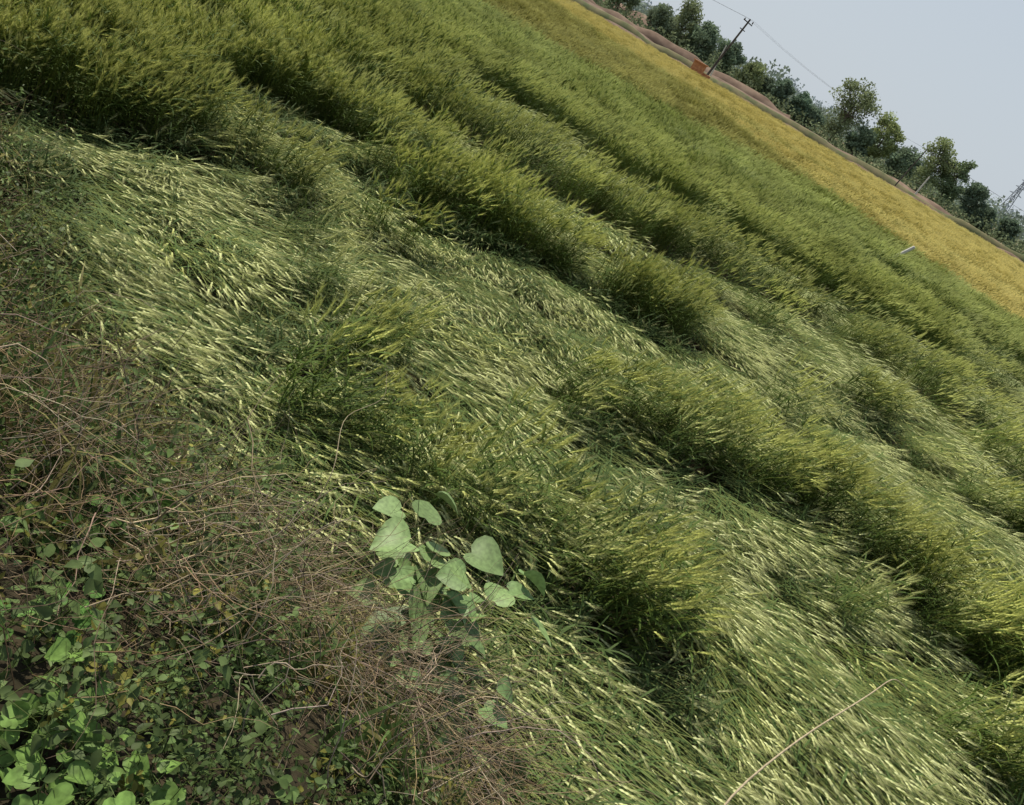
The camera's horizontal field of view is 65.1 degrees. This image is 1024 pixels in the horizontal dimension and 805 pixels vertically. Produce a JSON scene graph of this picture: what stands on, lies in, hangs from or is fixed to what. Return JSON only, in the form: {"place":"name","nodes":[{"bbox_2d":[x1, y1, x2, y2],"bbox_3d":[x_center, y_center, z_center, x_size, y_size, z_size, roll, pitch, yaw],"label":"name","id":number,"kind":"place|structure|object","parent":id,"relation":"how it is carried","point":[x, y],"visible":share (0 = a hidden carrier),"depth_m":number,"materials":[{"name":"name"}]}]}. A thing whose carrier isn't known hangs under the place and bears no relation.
{"place":"outdoors","nodes":[
{"label":"outdoors","id":0,"kind":"place"},
{"bbox_2d":[401,721,504,798],"bbox_3d":[-0.311,1.387,3.147,0.643,0.397,0.289,12,32,-32],"label":"heart leaf plant","id":1,"kind":"object","parent":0,"point":[474,748],"visible":0.09,"depth_m":3.20,"materials":[{"name":"green plant"}]},
{"bbox_2d":[0,0,1023,804],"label":"wheat field","id":2,"kind":"structure","parent":0,"point":[156,54],"depth_m":6.70,"materials":[{"name":"green plant"}]},
{"bbox_2d":[724,679,908,804],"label":"dry stalk","id":3,"kind":"object","parent":2,"relation":"on","point":[762,768],"visible":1,"depth_m":3.87,"materials":[{"name":"beige plant"}]},
{"bbox_2d":[0,2,1023,804],"bbox_3d":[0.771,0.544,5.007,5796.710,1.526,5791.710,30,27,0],"label":"ground","id":4,"kind":"structure","parent":0,"point":[42,668],"depth_m":4.76,"materials":[{"name":"brown soil"}]},
{"bbox_2d":[0,705,27,766],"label":"broadleaf weed","id":5,"kind":"object","parent":4,"relation":"on","point":[5,721],"visible":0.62,"depth_m":1.57,"materials":[{"name":"green plant"}]},
{"bbox_2d":[0,292,31,358],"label":"broadleaf weed","id":6,"kind":"object","parent":4,"relation":"on","point":[27,312],"visible":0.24,"depth_m":3.47,"materials":[{"name":"green plant"}]},
{"bbox_2d":[0,726,94,804],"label":"broadleaf weed","id":7,"kind":"object","parent":4,"relation":"on","point":[19,776],"visible":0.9,"depth_m":1.53,"materials":[{"name":"green plant"}]},
{"bbox_2d":[0,582,105,652],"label":"broadleaf weed","id":8,"kind":"object","parent":4,"relation":"on","point":[77,624],"visible":0.38,"depth_m":1.93,"materials":[{"name":"green plant"}]},
{"bbox_2d":[12,638,113,756],"bbox_3d":[-0.934,0.617,1.675,0.162,0.170,0.278,23,27,-14],"label":"broadleaf weed","id":9,"kind":"object","parent":4,"relation":"on","point":[58,650],"visible":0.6,"depth_m":1.66,"materials":[{"name":"green plant"}]},
{"bbox_2d":[0,707,149,804],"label":"broadleaf weed","id":10,"kind":"object","parent":4,"relation":"on","point":[94,745],"visible":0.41,"depth_m":1.65,"materials":[{"name":"green plant"}]},
{"bbox_2d":[0,491,177,554],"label":"broadleaf weed","id":11,"kind":"object","parent":4,"relation":"on","point":[45,540],"visible":0.41,"depth_m":2.39,"materials":[{"name":"green plant"}]},
{"bbox_2d":[43,772,170,804],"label":"broadleaf weed","id":12,"kind":"object","parent":4,"relation":"on","point":[64,792],"visible":0.94,"depth_m":1.49,"materials":[{"name":"green plant"}]},
{"bbox_2d":[89,428,147,476],"bbox_3d":[-1.559,0.238,3.113,0.187,0.281,0.272,30,27,0],"label":"broadleaf weed","id":13,"kind":"object","parent":4,"relation":"on","point":[140,447],"visible":0.14,"depth_m":3.10,"materials":[{"name":"green plant"}]},
{"bbox_2d":[116,760,186,804],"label":"broadleaf weed","id":14,"kind":"object","parent":4,"relation":"on","point":[171,791],"visible":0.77,"depth_m":1.64,"materials":[{"name":"green plant"}]},
{"bbox_2d":[226,522,287,566],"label":"broadleaf weed","id":15,"kind":"object","parent":4,"relation":"on","point":[250,565],"visible":0.2,"depth_m":3.43,"materials":[{"name":"green plant"}]},
{"bbox_2d":[0,88,554,804],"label":"bank grass","id":16,"kind":"structure","parent":4,"relation":"on","point":[368,728],"depth_m":2.60,"materials":[{"name":"green plant"}]},
{"bbox_2d":[306,375,386,516],"bbox_3d":[-0.893,0.215,4.259,0.118,0.652,0.654,30,27,0],"label":"dry stalk","id":17,"kind":"object","parent":16,"relation":"on","point":[338,442],"visible":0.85,"depth_m":4.18,"materials":[{"name":"brown plant"}]},
{"bbox_2d":[0,47,563,804],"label":"bank weeds","id":18,"kind":"object","parent":4,"relation":"on","point":[180,749],"visible":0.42,"depth_m":2.09,"materials":[{"name":"green plant"}]},
{"bbox_2d":[0,41,671,804],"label":"dry brushwood","id":19,"kind":"object","parent":4,"relation":"on","point":[426,675],"visible":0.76,"depth_m":2.45,"materials":[{"name":"brown plant"}]},
{"bbox_2d":[348,685,421,753],"bbox_3d":[-0.465,1.179,2.898,0.352,0.339,0.339,30,27,0],"label":"broadleaf weed","id":20,"kind":"object","parent":4,"relation":"on","point":[377,713],"visible":0.1,"depth_m":2.88,"materials":[{"name":"green plant"}]},
{"bbox_2d":[347,469,551,668],"bbox_3d":[-0.363,0.853,3.660,0.887,1.016,0.800,15,30,-27],"label":"heart leaf plant","id":21,"kind":"object","parent":4,"relation":"on","point":[485,553],"visible":0.7,"depth_m":3.43,"materials":[{"name":"green plant"}]},
{"bbox_2d":[387,635,512,755],"bbox_3d":[-0.283,1.236,3.355,0.515,0.572,0.517,30,27,0],"label":"heart leaf plant","id":22,"kind":"object","parent":4,"relation":"on","point":[501,688],"visible":0.38,"depth_m":3.25,"materials":[{"name":"green plant"}]},
{"bbox_2d":[387,558,545,698],"bbox_3d":[-0.314,0.999,3.531,0.648,0.858,0.496,30,27,0],"label":"heart leaf plant","id":23,"kind":"object","parent":4,"relation":"on","point":[515,588],"visible":0.58,"depth_m":3.45,"materials":[{"name":"green plant"}]},
{"bbox_2d":[602,0,641,16],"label":"broadleaf tree","id":24,"kind":"object","parent":4,"relation":"on","point":[631,4],"visible":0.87,"depth_m":118.73,"materials":[{"name":"green plant"}]},
{"bbox_2d":[646,2,676,37],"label":"broadleaf tree","id":25,"kind":"object","parent":4,"relation":"on","point":[660,15],"visible":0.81,"depth_m":118.41,"materials":[{"name":"green plant"}]},
{"bbox_2d":[664,0,704,46],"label":"broadleaf tree","id":26,"kind":"object","parent":4,"relation":"on","point":[689,12],"visible":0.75,"depth_m":118.46,"materials":[{"name":"green plant"}]},
{"bbox_2d":[588,0,790,117],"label":"earth bund","id":27,"kind":"structure","parent":4,"relation":"on","point":[655,38],"depth_m":107.16,"materials":[{"name":"brown soil"}]},
{"bbox_2d":[685,19,721,61],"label":"broadleaf tree","id":28,"kind":"object","parent":4,"relation":"on","point":[708,34],"visible":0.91,"depth_m":116.81,"materials":[{"name":"green plant"}]},
{"bbox_2d":[708,36,746,78],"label":"broadleaf tree","id":29,"kind":"object","parent":4,"relation":"on","point":[732,56],"visible":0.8,"depth_m":121.00,"materials":[{"name":"green plant"}]},
{"bbox_2d":[706,17,753,75],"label":"electric pole","id":30,"kind":"object","parent":4,"relation":"on","point":[726,50],"visible":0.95,"depth_m":90.41,"materials":[{"name":"grey wood"}]},
{"bbox_2d":[714,0,1022,210],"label":"power lines","id":31,"kind":"object","parent":30,"relation":"attached to","point":[856,105],"visible":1,"depth_m":89.86,"materials":[{"name":"black metal"}]},
{"bbox_2d":[731,60,766,90],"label":"broadleaf tree","id":32,"kind":"object","parent":4,"relation":"on","point":[755,70],"visible":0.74,"depth_m":121.41,"materials":[{"name":"green plant"}]},
{"bbox_2d":[754,75,775,95],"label":"broadleaf tree","id":33,"kind":"object","parent":4,"relation":"on","point":[766,80],"visible":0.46,"depth_m":123.20,"materials":[{"name":"green plant"}]},
{"bbox_2d":[767,78,796,107],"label":"broadleaf tree","id":34,"kind":"object","parent":4,"relation":"on","point":[783,90],"visible":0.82,"depth_m":118.97,"materials":[{"name":"green plant"}]},
{"bbox_2d":[572,0,1023,261],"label":"grass verge","id":35,"kind":"object","parent":4,"relation":"on","point":[795,125],"depth_m":93.79,"materials":[{"name":"green plant"}]},
{"bbox_2d":[785,91,812,121],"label":"broadleaf tree","id":36,"kind":"object","parent":4,"relation":"on","point":[803,100],"visible":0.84,"depth_m":118.52,"materials":[{"name":"green plant"}]},
{"bbox_2d":[591,14,1023,262],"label":"earth bund","id":37,"kind":"structure","parent":4,"relation":"on","point":[622,28],"depth_m":89.15,"materials":[{"name":"brown soil"}]},
{"bbox_2d":[690,58,709,79],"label":"brick pump box","id":38,"kind":"object","parent":37,"relation":"on","point":[698,66],"visible":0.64,"depth_m":87.05,"materials":[{"name":"orange brick"}]},
{"bbox_2d":[593,0,1023,255],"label":"roadside scrub","id":39,"kind":"object","parent":4,"relation":"on","point":[990,233],"visible":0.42,"depth_m":116.58,"materials":[{"name":"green plant"}]},
{"bbox_2d":[800,105,826,131],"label":"broadleaf tree","id":40,"kind":"object","parent":4,"relation":"on","point":[813,112],"visible":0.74,"depth_m":120.20,"materials":[{"name":"green plant"}]},
{"bbox_2d":[622,0,1023,244],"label":"distant tree row","id":41,"kind":"object","parent":4,"relation":"on","point":[779,75],"visible":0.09,"depth_m":218.45,"materials":[{"name":"green plant"}]},
{"bbox_2d":[633,0,1023,239],"bbox_3d":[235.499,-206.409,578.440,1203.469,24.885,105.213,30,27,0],"label":"horizon tree row","id":42,"kind":"object","parent":4,"relation":"on","point":[874,123],"visible":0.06,"depth_m":570.86,"materials":[{"name":"green plant"}]},
{"bbox_2d":[821,77,883,143],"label":"broadleaf tree","id":43,"kind":"object","parent":4,"relation":"on","point":[847,117],"visible":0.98,"depth_m":121.33,"materials":[{"name":"green plant"}]},
{"bbox_2d":[844,126,878,156],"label":"broadleaf tree","id":44,"kind":"object","parent":4,"relation":"on","point":[866,137],"visible":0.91,"depth_m":119.43,"materials":[{"name":"green plant"}]},
{"bbox_2d":[865,110,906,161],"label":"broadleaf tree","id":45,"kind":"object","parent":4,"relation":"on","point":[875,151],"visible":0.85,"depth_m":121.02,"materials":[{"name":"green plant"}]},
{"bbox_2d":[884,246,914,267],"bbox_3d":[12.149,-4.534,25.397,0.543,1.214,0.107,30,27,0],"label":"concrete marker post","id":46,"kind":"object","parent":4,"relation":"on","point":[908,249],"visible":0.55,"depth_m":25.18,"materials":[{"name":"white concrete"}]},
{"bbox_2d":[885,145,925,179],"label":"broadleaf tree","id":47,"kind":"object","parent":4,"relation":"on","point":[904,158],"visible":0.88,"depth_m":118.47,"materials":[{"name":"green plant"}]},
{"bbox_2d":[894,149,926,185],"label":"electric pole","id":48,"kind":"object","parent":4,"relation":"on","point":[909,168],"visible":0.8,"depth_m":91.16,"materials":[{"name":"grey wood"}]},
{"bbox_2d":[914,176,929,194],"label":"concrete post","id":49,"kind":"object","parent":4,"relation":"on","point":[916,192],"visible":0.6,"depth_m":95.14,"materials":[{"name":"grey concrete"}]},
{"bbox_2d":[907,136,960,191],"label":"broadleaf tree","id":50,"kind":"object","parent":4,"relation":"on","point":[934,163],"visible":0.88,"depth_m":121.43,"materials":[{"name":"green plant"}]},
{"bbox_2d":[936,160,977,204],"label":"broadleaf tree","id":51,"kind":"object","parent":4,"relation":"on","point":[948,189],"visible":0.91,"depth_m":121.42,"materials":[{"name":"green plant"}]},
{"bbox_2d":[957,180,990,219],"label":"broadleaf tree","id":52,"kind":"object","parent":4,"relation":"on","point":[975,192],"visible":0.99,"depth_m":120.62,"materials":[{"name":"green plant"}]},
{"bbox_2d":[968,205,998,230],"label":"broadleaf tree","id":53,"kind":"object","parent":4,"relation":"on","point":[991,212],"visible":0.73,"depth_m":121.65,"materials":[{"name":"green plant"}]},
{"bbox_2d":[993,216,1023,245],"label":"broadleaf tree","id":54,"kind":"object","parent":4,"relation":"on","point":[1012,227],"visible":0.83,"depth_m":122.42,"materials":[{"name":"green plant"}]},
{"bbox_2d":[1000,180,1023,208],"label":"transmission tower","id":55,"kind":"structure","parent":4,"relation":"on","point":[1017,192],"depth_m":686.11,"materials":[{"name":"metal"}]},
{"bbox_2d":[597,0,649,27],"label":"bare earth bank","id":56,"kind":"structure","parent":0,"point":[641,16],"depth_m":144.38,"materials":[{"name":"soil"}]},
{"bbox_2d":[583,0,999,242],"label":"dirt road","id":57,"kind":"structure","parent":0,"point":[936,206],"depth_m":99.14,"materials":[{"name":"brown soil"}]},
{"bbox_2d":[642,0,1023,225],"label":"sky","id":58,"kind":"structure","parent":0,"point":[952,69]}
]}

